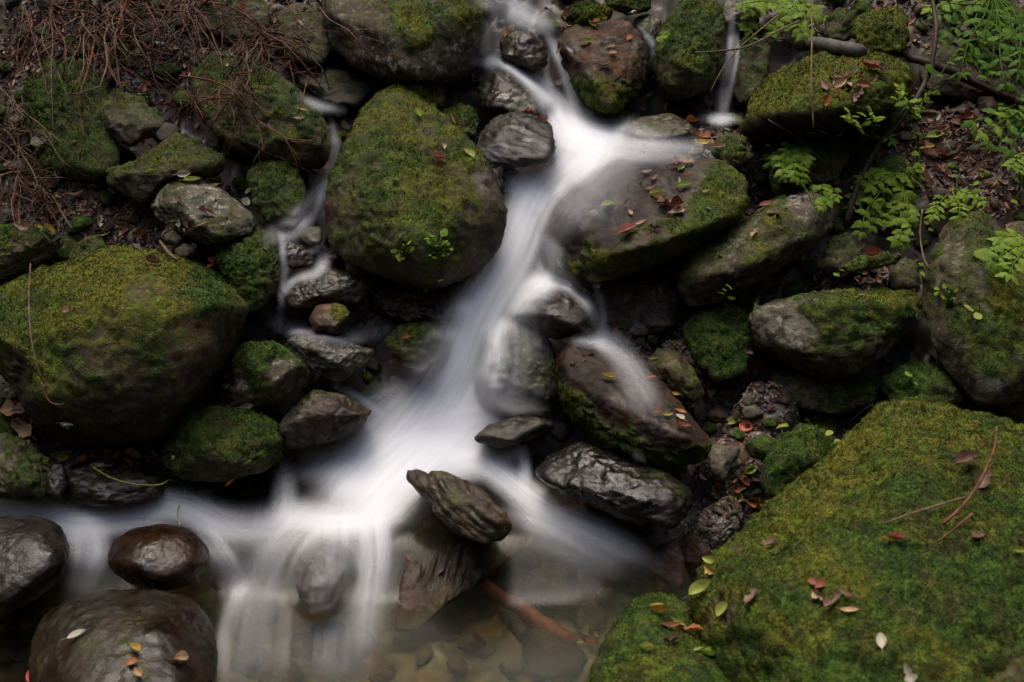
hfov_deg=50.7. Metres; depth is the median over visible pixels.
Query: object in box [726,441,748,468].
stone
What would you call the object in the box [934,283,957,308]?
seedling
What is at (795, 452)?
rock
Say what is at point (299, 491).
stone
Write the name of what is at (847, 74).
fallen leaf
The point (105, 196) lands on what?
stone
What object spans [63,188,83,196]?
fallen leaf
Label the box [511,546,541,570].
stone
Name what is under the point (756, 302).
seedling
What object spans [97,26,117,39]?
stone
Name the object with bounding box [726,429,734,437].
pebble
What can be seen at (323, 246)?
stone
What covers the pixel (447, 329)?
stone
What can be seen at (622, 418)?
boulder
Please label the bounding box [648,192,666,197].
fallen leaf
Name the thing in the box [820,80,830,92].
fallen leaf
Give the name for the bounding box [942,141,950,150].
pebble
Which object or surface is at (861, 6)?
stone
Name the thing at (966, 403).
stone
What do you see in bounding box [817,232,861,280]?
rock
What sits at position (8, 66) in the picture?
stone
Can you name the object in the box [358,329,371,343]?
stone
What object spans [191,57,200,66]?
stone
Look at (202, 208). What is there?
fallen leaf
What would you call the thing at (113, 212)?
stone
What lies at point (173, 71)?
stone
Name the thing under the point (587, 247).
boulder
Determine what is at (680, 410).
fallen leaf
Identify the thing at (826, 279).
fallen leaf
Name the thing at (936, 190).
stone
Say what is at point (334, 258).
stone
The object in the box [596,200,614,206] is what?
fallen leaf
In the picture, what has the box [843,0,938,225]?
fallen branch
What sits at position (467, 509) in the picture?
rock
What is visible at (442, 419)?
waterfall
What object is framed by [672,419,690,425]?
fallen leaf
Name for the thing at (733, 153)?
rock
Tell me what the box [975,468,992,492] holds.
fallen leaf
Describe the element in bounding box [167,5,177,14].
stone
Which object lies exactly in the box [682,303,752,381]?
rock
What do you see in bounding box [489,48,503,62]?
stone
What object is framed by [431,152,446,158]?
fallen leaf
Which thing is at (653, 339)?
stone
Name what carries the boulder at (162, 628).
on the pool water
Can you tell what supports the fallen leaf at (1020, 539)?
on the boulder at (949, 607)
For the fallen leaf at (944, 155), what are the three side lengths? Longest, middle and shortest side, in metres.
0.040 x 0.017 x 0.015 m
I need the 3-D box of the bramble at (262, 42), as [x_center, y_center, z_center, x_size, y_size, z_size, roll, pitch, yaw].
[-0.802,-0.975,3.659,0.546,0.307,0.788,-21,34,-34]
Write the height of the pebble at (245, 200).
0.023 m
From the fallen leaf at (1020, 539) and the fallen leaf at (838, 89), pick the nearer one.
the fallen leaf at (1020, 539)
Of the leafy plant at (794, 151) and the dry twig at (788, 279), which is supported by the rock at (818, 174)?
the leafy plant at (794, 151)
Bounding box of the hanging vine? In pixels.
[810,0,813,127]
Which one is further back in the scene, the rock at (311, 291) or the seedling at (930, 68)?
the seedling at (930, 68)
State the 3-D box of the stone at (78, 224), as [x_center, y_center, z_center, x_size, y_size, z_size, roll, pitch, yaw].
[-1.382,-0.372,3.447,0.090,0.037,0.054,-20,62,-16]
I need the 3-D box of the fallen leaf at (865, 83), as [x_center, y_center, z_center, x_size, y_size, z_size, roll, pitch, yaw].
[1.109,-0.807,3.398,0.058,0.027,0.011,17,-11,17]
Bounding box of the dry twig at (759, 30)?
[710,15,777,91]
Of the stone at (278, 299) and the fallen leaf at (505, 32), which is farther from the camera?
the fallen leaf at (505, 32)
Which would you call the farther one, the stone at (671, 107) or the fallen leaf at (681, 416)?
the stone at (671, 107)
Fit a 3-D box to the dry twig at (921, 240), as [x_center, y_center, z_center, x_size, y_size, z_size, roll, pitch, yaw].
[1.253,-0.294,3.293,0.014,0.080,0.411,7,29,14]
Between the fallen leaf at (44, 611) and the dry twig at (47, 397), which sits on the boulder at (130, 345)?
the dry twig at (47, 397)
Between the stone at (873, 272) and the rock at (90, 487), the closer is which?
the rock at (90, 487)
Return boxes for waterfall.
[0,61,615,540]
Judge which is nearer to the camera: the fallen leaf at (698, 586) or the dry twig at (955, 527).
the dry twig at (955, 527)
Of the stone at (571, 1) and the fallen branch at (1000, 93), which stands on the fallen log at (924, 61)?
the fallen branch at (1000, 93)
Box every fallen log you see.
[796,37,867,56]
[894,51,1023,109]
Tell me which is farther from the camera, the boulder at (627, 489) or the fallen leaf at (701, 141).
the fallen leaf at (701, 141)
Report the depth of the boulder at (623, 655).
2.10 m
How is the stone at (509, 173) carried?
on the ground
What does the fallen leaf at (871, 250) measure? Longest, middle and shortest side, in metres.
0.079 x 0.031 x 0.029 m
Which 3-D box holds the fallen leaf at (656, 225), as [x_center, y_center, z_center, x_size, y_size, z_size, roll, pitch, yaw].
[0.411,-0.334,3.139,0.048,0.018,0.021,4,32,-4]
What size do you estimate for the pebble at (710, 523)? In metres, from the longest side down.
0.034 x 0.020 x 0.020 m
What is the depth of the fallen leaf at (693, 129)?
3.81 m
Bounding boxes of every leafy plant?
[656,30,669,42]
[734,0,827,41]
[759,141,815,186]
[809,184,841,211]
[841,106,898,147]
[842,162,924,252]
[884,82,940,124]
[920,0,1023,95]
[922,188,987,222]
[960,94,1023,158]
[980,228,1023,286]
[1000,150,1023,174]
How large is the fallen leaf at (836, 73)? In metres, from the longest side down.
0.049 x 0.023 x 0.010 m
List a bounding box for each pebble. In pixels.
[127,231,135,242]
[153,231,162,241]
[238,172,245,177]
[353,319,363,329]
[365,310,376,318]
[675,347,682,353]
[687,356,696,366]
[699,526,708,533]
[706,519,715,527]
[707,118,715,125]
[712,507,723,514]
[717,94,723,101]
[720,500,728,509]
[722,128,731,132]
[722,426,727,433]
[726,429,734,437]
[730,507,741,516]
[731,408,739,419]
[732,491,742,499]
[733,523,739,530]
[734,468,741,480]
[736,510,744,519]
[743,490,750,498]
[751,487,761,495]
[753,381,764,387]
[753,504,761,512]
[754,385,766,392]
[754,397,760,403]
[767,405,773,412]
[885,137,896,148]
[898,131,911,140]
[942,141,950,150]
[949,141,956,150]
[949,148,958,154]
[950,108,957,114]
[952,177,960,185]
[957,109,963,115]
[969,144,979,153]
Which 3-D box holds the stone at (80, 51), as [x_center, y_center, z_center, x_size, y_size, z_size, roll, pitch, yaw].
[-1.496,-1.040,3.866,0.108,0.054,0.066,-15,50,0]
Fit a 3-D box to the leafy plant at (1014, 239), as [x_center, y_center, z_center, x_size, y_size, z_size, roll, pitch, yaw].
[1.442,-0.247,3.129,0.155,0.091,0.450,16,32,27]
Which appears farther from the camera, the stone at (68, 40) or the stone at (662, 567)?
the stone at (68, 40)
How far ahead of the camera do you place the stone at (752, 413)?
3.07 m
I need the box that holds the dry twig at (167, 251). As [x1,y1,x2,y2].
[158,240,178,261]
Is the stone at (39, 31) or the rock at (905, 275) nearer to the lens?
the rock at (905, 275)
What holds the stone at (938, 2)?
on the ground
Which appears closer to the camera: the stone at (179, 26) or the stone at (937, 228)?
the stone at (937, 228)
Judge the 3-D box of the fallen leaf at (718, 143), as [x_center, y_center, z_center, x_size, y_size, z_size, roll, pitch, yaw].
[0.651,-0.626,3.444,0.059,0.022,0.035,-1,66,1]
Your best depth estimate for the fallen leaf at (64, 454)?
3.12 m
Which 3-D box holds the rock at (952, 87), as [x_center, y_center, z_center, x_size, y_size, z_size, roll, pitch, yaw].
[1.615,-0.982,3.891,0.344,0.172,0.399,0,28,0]
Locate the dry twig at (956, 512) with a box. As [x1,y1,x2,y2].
[941,426,997,525]
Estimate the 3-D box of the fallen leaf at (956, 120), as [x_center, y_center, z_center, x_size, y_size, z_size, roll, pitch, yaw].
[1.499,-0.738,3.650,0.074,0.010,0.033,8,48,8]
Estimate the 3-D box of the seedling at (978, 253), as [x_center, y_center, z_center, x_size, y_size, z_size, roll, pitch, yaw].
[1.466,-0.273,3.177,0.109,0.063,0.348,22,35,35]
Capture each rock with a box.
[0,222,63,277]
[0,433,51,501]
[45,463,67,498]
[63,466,164,507]
[68,235,108,259]
[101,88,163,147]
[105,132,225,202]
[108,524,209,590]
[151,178,256,247]
[160,228,185,245]
[175,243,196,257]
[195,0,273,39]
[214,228,281,312]
[228,340,310,407]
[245,159,305,224]
[272,2,333,65]
[278,390,371,449]
[279,239,315,268]
[282,268,367,309]
[285,336,373,384]
[294,546,344,609]
[296,65,373,107]
[298,226,321,249]
[309,303,349,335]
[367,282,462,325]
[384,321,443,369]
[394,513,522,631]
[401,81,445,108]
[406,469,511,543]
[443,102,479,139]
[474,414,553,448]
[475,65,545,114]
[476,111,555,166]
[485,322,558,411]
[500,30,547,72]
[513,290,588,339]
[560,0,612,24]
[591,279,682,336]
[605,0,651,15]
[625,113,691,140]
[633,13,661,74]
[644,348,703,402]
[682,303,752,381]
[710,132,753,167]
[720,0,759,31]
[728,32,770,104]
[759,422,836,497]
[767,138,849,194]
[771,368,880,414]
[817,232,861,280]
[824,6,857,40]
[843,251,902,272]
[850,4,910,52]
[879,360,965,406]
[888,257,919,288]
[919,41,1013,101]
[990,653,1023,681]
[1002,221,1023,245]
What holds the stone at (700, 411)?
on the ground
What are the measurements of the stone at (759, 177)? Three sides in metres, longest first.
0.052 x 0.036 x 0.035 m
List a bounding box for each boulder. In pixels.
[0,244,248,447]
[0,515,69,617]
[22,56,120,180]
[29,589,217,681]
[161,405,284,481]
[191,50,332,168]
[321,0,495,84]
[325,81,507,288]
[535,441,694,529]
[550,153,749,281]
[554,343,712,466]
[557,19,648,113]
[586,591,730,681]
[653,0,725,101]
[676,189,838,307]
[687,392,1023,681]
[739,47,914,144]
[748,286,922,379]
[921,208,1023,406]
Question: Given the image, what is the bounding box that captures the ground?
[0,0,1023,681]
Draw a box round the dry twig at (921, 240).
[919,209,929,269]
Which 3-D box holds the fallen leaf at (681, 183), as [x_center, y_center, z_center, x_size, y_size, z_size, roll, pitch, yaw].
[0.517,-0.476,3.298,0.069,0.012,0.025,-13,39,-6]
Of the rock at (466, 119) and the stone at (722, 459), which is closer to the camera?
the stone at (722, 459)
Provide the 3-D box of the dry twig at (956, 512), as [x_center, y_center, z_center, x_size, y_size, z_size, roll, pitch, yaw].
[0.968,0.268,2.240,0.032,0.034,0.440,18,33,30]
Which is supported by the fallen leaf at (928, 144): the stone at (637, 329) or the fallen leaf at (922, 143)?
the fallen leaf at (922, 143)
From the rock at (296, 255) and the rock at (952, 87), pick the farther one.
the rock at (952, 87)
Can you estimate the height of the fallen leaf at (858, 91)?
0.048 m
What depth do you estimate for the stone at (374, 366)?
3.30 m
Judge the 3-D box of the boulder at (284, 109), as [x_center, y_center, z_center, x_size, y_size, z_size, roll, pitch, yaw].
[-0.854,-0.770,3.617,0.365,0.297,0.710,-19,34,-32]
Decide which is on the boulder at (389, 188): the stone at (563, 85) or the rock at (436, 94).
the rock at (436, 94)
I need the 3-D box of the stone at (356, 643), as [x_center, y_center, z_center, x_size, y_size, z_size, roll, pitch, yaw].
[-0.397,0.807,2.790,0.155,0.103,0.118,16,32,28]
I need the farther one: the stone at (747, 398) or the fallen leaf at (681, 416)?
the stone at (747, 398)
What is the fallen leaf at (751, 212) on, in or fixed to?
on the boulder at (797, 228)
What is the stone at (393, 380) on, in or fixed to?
on the ground
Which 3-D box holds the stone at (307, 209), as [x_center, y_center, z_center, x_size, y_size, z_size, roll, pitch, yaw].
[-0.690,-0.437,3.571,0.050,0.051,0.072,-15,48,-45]
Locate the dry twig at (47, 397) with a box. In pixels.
[41,382,63,404]
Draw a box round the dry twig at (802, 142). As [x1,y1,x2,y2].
[768,119,828,177]
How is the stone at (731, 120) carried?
on the ground
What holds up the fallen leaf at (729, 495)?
on the leaf litter
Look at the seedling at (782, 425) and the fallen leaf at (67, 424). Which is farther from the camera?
the seedling at (782, 425)
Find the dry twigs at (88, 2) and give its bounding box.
[3,0,190,141]
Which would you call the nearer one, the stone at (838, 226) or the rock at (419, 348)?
the rock at (419, 348)
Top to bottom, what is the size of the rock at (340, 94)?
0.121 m
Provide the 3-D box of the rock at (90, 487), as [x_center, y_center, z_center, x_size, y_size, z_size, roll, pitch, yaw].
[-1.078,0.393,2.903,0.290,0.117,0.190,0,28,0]
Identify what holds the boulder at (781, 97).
on the ground
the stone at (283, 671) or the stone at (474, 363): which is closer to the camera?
the stone at (283, 671)
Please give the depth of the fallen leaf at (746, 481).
2.97 m
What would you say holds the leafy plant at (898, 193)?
on the ground
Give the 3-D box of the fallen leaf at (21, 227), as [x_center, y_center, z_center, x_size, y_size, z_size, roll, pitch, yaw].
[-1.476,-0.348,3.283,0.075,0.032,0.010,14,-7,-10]
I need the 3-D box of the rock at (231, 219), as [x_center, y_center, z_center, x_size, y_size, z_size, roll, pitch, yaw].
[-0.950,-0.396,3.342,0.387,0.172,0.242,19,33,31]
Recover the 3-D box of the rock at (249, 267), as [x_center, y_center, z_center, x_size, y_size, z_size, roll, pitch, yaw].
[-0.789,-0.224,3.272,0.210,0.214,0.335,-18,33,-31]
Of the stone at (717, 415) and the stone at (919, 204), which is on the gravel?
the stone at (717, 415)
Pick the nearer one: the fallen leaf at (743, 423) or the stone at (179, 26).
the fallen leaf at (743, 423)
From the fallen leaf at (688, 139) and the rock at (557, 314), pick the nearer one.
the rock at (557, 314)
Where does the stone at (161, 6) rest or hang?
on the ground
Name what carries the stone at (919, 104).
on the ground
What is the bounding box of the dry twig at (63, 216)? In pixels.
[52,197,73,231]
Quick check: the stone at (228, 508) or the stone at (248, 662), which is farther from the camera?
the stone at (228, 508)
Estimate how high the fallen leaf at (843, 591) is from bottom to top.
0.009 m
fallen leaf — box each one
[0,386,16,397]
[0,399,24,415]
[11,418,35,439]
[13,220,37,230]
[18,412,26,420]
[18,621,33,630]
[26,670,29,681]
[29,136,47,145]
[32,606,51,619]
[43,223,53,231]
[54,16,61,23]
[55,451,69,460]
[60,422,72,428]
[62,629,85,639]
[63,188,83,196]
[65,455,77,465]
[72,452,94,462]
[86,199,95,208]
[94,463,104,467]
[95,448,112,462]
[97,214,102,226]
[112,581,127,587]
[117,447,140,458]
[127,657,136,664]
[129,642,142,652]
[134,231,144,236]
[134,667,143,678]
[140,82,148,91]
[140,254,160,262]
[143,450,158,458]
[173,169,190,176]
[174,650,188,659]
[183,176,200,180]
[183,220,189,233]
[195,205,214,213]
[207,256,215,267]
[238,0,245,17]
[238,403,252,408]
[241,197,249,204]
[333,112,346,118]
[336,310,348,317]
[341,120,350,129]
[415,107,421,115]
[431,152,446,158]
[434,161,444,168]
[459,151,476,160]
[464,148,475,158]
[502,26,508,35]
[521,106,533,113]
[530,110,539,115]
[537,114,551,120]
[563,7,569,18]
[574,634,597,642]
[575,635,583,643]
[577,37,591,43]
[578,626,598,636]
[586,210,597,215]
[596,59,614,65]
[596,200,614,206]
[601,372,617,377]
[613,223,637,235]
[621,333,631,348]
[625,32,631,40]
[639,642,654,648]
[642,184,654,189]
[646,186,663,194]
[647,222,660,228]
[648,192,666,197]
[648,603,669,612]
[650,173,657,178]
[651,196,671,202]
[652,407,662,412]
[655,622,682,626]
[659,631,678,641]
[662,411,671,414]
[663,195,683,205]
[668,156,684,165]
[668,205,688,212]
[669,615,686,626]
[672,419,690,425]
[674,408,688,413]
[675,181,690,186]
[676,414,686,420]
[677,135,694,141]
[679,157,693,161]
[679,623,700,630]
[682,114,697,121]
[683,579,710,598]
[691,125,696,132]
[693,131,710,138]
[694,139,710,143]
[702,555,716,563]
[702,646,717,655]
[704,565,713,574]
[705,114,721,118]
[706,380,714,398]
[709,138,724,146]
[709,606,714,617]
[715,601,726,615]
[726,415,739,424]
[726,490,747,502]
[729,483,747,492]
[737,470,749,485]
[739,420,756,430]
[742,464,757,474]
[743,589,756,602]
[744,209,755,215]
[745,465,760,481]
[746,497,763,506]
[749,495,760,507]
[755,200,772,206]
[761,536,776,547]
[807,576,828,587]
[811,589,824,599]
[814,277,841,288]
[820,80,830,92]
[820,592,840,609]
[823,95,831,108]
[830,71,844,76]
[831,87,841,92]
[833,78,846,87]
[835,267,847,276]
[836,585,857,598]
[838,70,852,78]
[840,607,862,610]
[852,86,863,101]
[852,91,856,101]
[856,79,871,86]
[858,246,883,255]
[861,60,880,67]
[874,62,889,71]
[876,632,886,653]
[886,531,905,539]
[903,663,917,681]
[913,138,925,146]
[914,141,934,148]
[920,147,941,157]
[922,109,936,113]
[923,130,943,137]
[935,126,946,131]
[937,149,950,154]
[941,152,948,157]
[948,119,963,124]
[949,450,978,465]
[954,109,973,119]
[971,530,984,536]
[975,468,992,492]
[1009,546,1023,551]
[1017,537,1023,541]
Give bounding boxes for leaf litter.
[0,0,1023,573]
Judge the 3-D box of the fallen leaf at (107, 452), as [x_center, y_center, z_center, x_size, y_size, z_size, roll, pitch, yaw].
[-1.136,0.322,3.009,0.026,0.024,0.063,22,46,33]
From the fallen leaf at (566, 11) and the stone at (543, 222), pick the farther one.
the fallen leaf at (566, 11)
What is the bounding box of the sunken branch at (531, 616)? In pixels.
[478,579,577,645]
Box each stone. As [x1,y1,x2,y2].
[0,24,6,33]
[0,61,12,73]
[0,105,6,117]
[0,164,7,173]
[0,397,3,407]
[0,412,17,435]
[5,0,21,10]
[7,131,20,148]
[12,115,22,123]
[14,90,22,99]
[15,27,30,44]
[16,136,34,155]
[23,167,36,176]
[35,27,50,36]
[36,0,70,13]
[53,235,77,260]
[61,35,73,44]
[65,216,92,232]
[66,543,98,571]
[78,41,104,58]
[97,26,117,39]
[97,188,112,204]
[103,219,114,231]
[104,54,116,67]
[106,69,120,86]
[110,42,130,55]
[110,209,119,217]
[118,54,135,67]
[124,21,133,31]
[128,213,141,223]
[134,12,145,18]
[136,34,150,46]
[146,0,175,8]
[153,62,180,80]
[154,122,178,141]
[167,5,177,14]
[168,488,188,502]
[171,12,191,32]
[173,90,194,108]
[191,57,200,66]
[196,482,224,500]
[204,138,221,151]
[205,175,220,182]
[211,570,231,590]
[215,499,244,516]
[220,530,253,552]
[226,545,255,573]
[230,645,268,678]
[231,177,247,192]
[251,604,278,625]
[254,467,282,489]
[259,495,273,513]
[259,660,303,681]
[260,48,279,60]
[268,319,288,342]
[271,4,284,14]
[275,296,283,302]
[275,450,290,467]
[281,461,312,482]
[288,482,311,501]
[289,320,305,333]
[289,631,325,659]
[300,201,313,216]
[317,233,329,252]
[321,251,342,265]
[322,620,346,642]
[327,112,336,122]
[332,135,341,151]
[336,130,349,138]
[336,622,379,666]
[351,422,369,440]
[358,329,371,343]
[359,380,382,410]
[362,371,373,384]
[366,361,380,371]
[368,664,396,681]
[379,321,393,336]
[386,374,407,387]
[408,380,421,393]
[416,643,432,665]
[433,611,463,635]
[444,323,453,336]
[446,655,467,679]
[454,633,485,652]
[470,346,480,370]
[477,644,496,659]
[480,50,491,62]
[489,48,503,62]
[493,409,512,422]
[497,18,510,27]
[498,655,524,680]
[501,166,518,180]
[502,57,527,72]
[507,617,531,642]
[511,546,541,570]
[515,21,527,30]
[518,468,531,480]
[518,562,585,611]
[519,440,538,457]
[522,629,587,679]
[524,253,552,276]
[525,234,550,254]
[529,204,553,236]
[534,16,560,36]
[549,415,573,441]
[553,77,575,95]
[560,539,589,569]
[564,0,582,2]
[568,599,606,635]
[577,549,638,593]
[581,286,593,295]
[588,318,600,327]
[594,337,602,345]
[594,587,613,606]
[598,321,612,332]
[607,107,634,129]
[618,538,639,558]
[622,328,636,338]
[623,131,632,142]
[627,577,653,597]
[628,322,648,335]
[633,538,691,606]
[647,333,659,345]
[662,101,684,115]
[672,464,694,486]
[678,533,710,574]
[692,147,704,156]
[693,401,707,427]
[701,422,716,435]
[707,408,729,423]
[709,444,740,479]
[711,103,731,115]
[711,382,719,395]
[715,68,730,85]
[721,113,741,128]
[723,85,734,103]
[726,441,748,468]
[733,427,744,439]
[742,393,752,404]
[742,405,762,420]
[745,435,774,459]
[751,23,763,32]
[752,172,766,181]
[762,417,776,426]
[775,394,790,405]
[784,279,804,297]
[807,411,836,434]
[814,23,827,37]
[821,281,833,289]
[830,218,847,232]
[837,201,847,216]
[851,219,859,229]
[853,204,864,212]
[854,0,872,12]
[869,269,876,275]
[874,217,890,232]
[877,155,905,187]
[910,102,926,115]
[912,198,931,214]
[913,22,927,33]
[914,2,929,17]
[914,235,928,248]
[924,217,942,234]
[925,186,951,205]
[935,0,951,3]
[935,133,943,139]
[944,163,958,170]
[952,25,970,37]
[957,397,971,410]
[976,96,997,114]
[978,171,993,178]
[989,197,999,209]
[991,0,1010,13]
[1002,6,1023,27]
[1013,40,1023,55]
[1015,64,1023,77]
[1015,212,1023,220]
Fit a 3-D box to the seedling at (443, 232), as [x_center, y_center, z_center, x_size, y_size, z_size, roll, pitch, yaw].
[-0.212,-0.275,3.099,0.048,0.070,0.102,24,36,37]
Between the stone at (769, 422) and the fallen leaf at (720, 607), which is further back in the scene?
the stone at (769, 422)
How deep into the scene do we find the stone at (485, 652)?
2.77 m
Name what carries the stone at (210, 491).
on the ground
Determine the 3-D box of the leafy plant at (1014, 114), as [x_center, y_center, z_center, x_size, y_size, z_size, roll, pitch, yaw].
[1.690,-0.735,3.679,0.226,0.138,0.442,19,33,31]
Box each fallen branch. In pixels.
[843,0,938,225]
[959,72,1015,101]
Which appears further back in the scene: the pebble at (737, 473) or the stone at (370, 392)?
the stone at (370, 392)
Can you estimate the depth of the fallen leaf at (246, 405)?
3.03 m
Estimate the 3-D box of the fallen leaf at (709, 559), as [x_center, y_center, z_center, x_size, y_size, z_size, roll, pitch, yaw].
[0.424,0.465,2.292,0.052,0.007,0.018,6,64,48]
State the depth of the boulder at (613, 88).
3.83 m
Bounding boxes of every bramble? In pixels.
[0,0,140,167]
[0,87,88,217]
[0,113,84,252]
[38,0,219,107]
[116,0,285,137]
[166,38,321,173]
[199,0,386,115]
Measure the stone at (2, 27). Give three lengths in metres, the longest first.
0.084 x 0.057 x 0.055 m
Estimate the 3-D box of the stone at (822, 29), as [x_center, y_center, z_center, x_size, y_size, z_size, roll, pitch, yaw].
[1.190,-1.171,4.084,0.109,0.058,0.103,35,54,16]
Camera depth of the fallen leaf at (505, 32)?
4.11 m
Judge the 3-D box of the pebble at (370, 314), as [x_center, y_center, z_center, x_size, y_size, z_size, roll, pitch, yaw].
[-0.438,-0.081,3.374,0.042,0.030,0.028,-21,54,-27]
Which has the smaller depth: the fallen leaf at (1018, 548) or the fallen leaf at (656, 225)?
the fallen leaf at (1018, 548)
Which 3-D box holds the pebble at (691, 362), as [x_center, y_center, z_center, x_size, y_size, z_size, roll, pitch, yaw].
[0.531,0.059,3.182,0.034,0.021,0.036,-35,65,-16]
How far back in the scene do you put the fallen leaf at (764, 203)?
3.33 m
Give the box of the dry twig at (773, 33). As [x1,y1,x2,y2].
[694,20,799,52]
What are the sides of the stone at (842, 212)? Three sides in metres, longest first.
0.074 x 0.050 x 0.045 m
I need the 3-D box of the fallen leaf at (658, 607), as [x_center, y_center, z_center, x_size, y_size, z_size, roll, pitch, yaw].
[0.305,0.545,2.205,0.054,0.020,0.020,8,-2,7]
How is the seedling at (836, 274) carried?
on the rock at (840, 250)
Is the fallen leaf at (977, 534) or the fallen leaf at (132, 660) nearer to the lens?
the fallen leaf at (977, 534)
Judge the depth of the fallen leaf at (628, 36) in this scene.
3.88 m
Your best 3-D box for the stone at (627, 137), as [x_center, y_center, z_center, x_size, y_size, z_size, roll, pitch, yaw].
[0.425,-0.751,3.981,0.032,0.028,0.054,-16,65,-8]
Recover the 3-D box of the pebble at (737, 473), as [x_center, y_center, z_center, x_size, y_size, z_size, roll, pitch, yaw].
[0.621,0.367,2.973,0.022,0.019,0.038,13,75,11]
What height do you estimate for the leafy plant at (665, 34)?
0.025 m
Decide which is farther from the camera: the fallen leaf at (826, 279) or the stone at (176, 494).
the fallen leaf at (826, 279)
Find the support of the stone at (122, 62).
on the ground
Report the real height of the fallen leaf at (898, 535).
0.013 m
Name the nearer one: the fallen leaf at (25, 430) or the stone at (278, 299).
the fallen leaf at (25, 430)
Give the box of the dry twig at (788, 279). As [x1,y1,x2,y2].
[772,273,801,285]
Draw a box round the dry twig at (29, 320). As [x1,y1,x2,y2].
[28,263,41,380]
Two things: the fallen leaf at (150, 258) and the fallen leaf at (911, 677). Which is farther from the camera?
the fallen leaf at (150, 258)
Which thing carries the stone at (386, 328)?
on the ground
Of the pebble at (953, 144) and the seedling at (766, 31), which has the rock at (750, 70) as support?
the seedling at (766, 31)
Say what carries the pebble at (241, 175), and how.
on the ground
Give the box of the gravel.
[35,64,1014,548]
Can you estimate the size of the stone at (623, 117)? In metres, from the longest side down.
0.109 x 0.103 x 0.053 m
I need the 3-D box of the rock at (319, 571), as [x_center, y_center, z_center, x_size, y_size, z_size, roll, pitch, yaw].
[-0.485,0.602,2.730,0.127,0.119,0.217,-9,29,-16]
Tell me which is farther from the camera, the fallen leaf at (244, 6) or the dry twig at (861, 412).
the fallen leaf at (244, 6)
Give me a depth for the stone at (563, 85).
4.01 m
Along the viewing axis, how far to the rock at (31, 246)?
3.23 m
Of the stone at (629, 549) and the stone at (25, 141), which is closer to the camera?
the stone at (629, 549)
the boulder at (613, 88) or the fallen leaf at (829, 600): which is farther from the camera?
the boulder at (613, 88)
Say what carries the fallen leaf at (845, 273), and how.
on the rock at (862, 263)
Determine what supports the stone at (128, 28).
on the ground
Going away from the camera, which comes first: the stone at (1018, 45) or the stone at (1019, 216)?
the stone at (1019, 216)
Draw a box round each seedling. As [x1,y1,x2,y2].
[391,240,413,260]
[423,279,443,291]
[424,228,452,258]
[717,284,735,305]
[747,291,761,306]
[750,31,809,45]
[777,423,787,432]
[794,175,827,209]
[805,418,839,443]
[806,129,833,138]
[833,269,844,278]
[851,112,886,139]
[864,132,921,193]
[891,88,914,110]
[904,371,917,384]
[918,262,925,275]
[924,174,978,230]
[925,22,998,79]
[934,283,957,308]
[964,294,981,318]
[973,240,1022,264]
[1009,142,1021,203]
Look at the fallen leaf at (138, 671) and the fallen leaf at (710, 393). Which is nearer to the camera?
the fallen leaf at (138, 671)
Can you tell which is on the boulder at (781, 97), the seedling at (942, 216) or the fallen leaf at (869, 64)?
the fallen leaf at (869, 64)
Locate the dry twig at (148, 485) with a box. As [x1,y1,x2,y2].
[92,466,186,527]
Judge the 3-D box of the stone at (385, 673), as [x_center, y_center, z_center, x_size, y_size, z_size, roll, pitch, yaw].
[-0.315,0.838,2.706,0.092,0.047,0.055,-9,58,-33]
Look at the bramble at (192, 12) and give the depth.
3.79 m
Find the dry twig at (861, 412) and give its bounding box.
[849,403,873,421]
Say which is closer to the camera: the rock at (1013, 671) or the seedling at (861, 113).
the rock at (1013, 671)
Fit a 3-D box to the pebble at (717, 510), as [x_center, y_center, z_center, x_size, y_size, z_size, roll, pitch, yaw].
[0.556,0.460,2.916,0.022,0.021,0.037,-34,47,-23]
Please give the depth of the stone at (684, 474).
3.09 m
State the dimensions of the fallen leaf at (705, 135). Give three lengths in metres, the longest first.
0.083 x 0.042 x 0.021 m
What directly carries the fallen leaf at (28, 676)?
on the boulder at (162, 628)
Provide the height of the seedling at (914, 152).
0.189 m
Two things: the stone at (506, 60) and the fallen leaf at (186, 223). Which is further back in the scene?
the stone at (506, 60)
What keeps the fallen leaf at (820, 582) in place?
on the boulder at (949, 607)
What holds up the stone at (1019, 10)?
on the ground
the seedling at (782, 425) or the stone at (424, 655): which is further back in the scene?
the seedling at (782, 425)
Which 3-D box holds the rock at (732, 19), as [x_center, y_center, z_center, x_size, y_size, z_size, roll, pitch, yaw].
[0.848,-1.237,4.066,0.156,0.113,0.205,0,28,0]
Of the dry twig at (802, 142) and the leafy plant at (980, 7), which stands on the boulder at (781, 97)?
the dry twig at (802, 142)
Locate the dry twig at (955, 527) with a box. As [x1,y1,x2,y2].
[937,512,973,542]
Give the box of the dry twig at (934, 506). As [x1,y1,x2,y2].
[883,496,964,524]
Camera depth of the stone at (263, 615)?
2.88 m

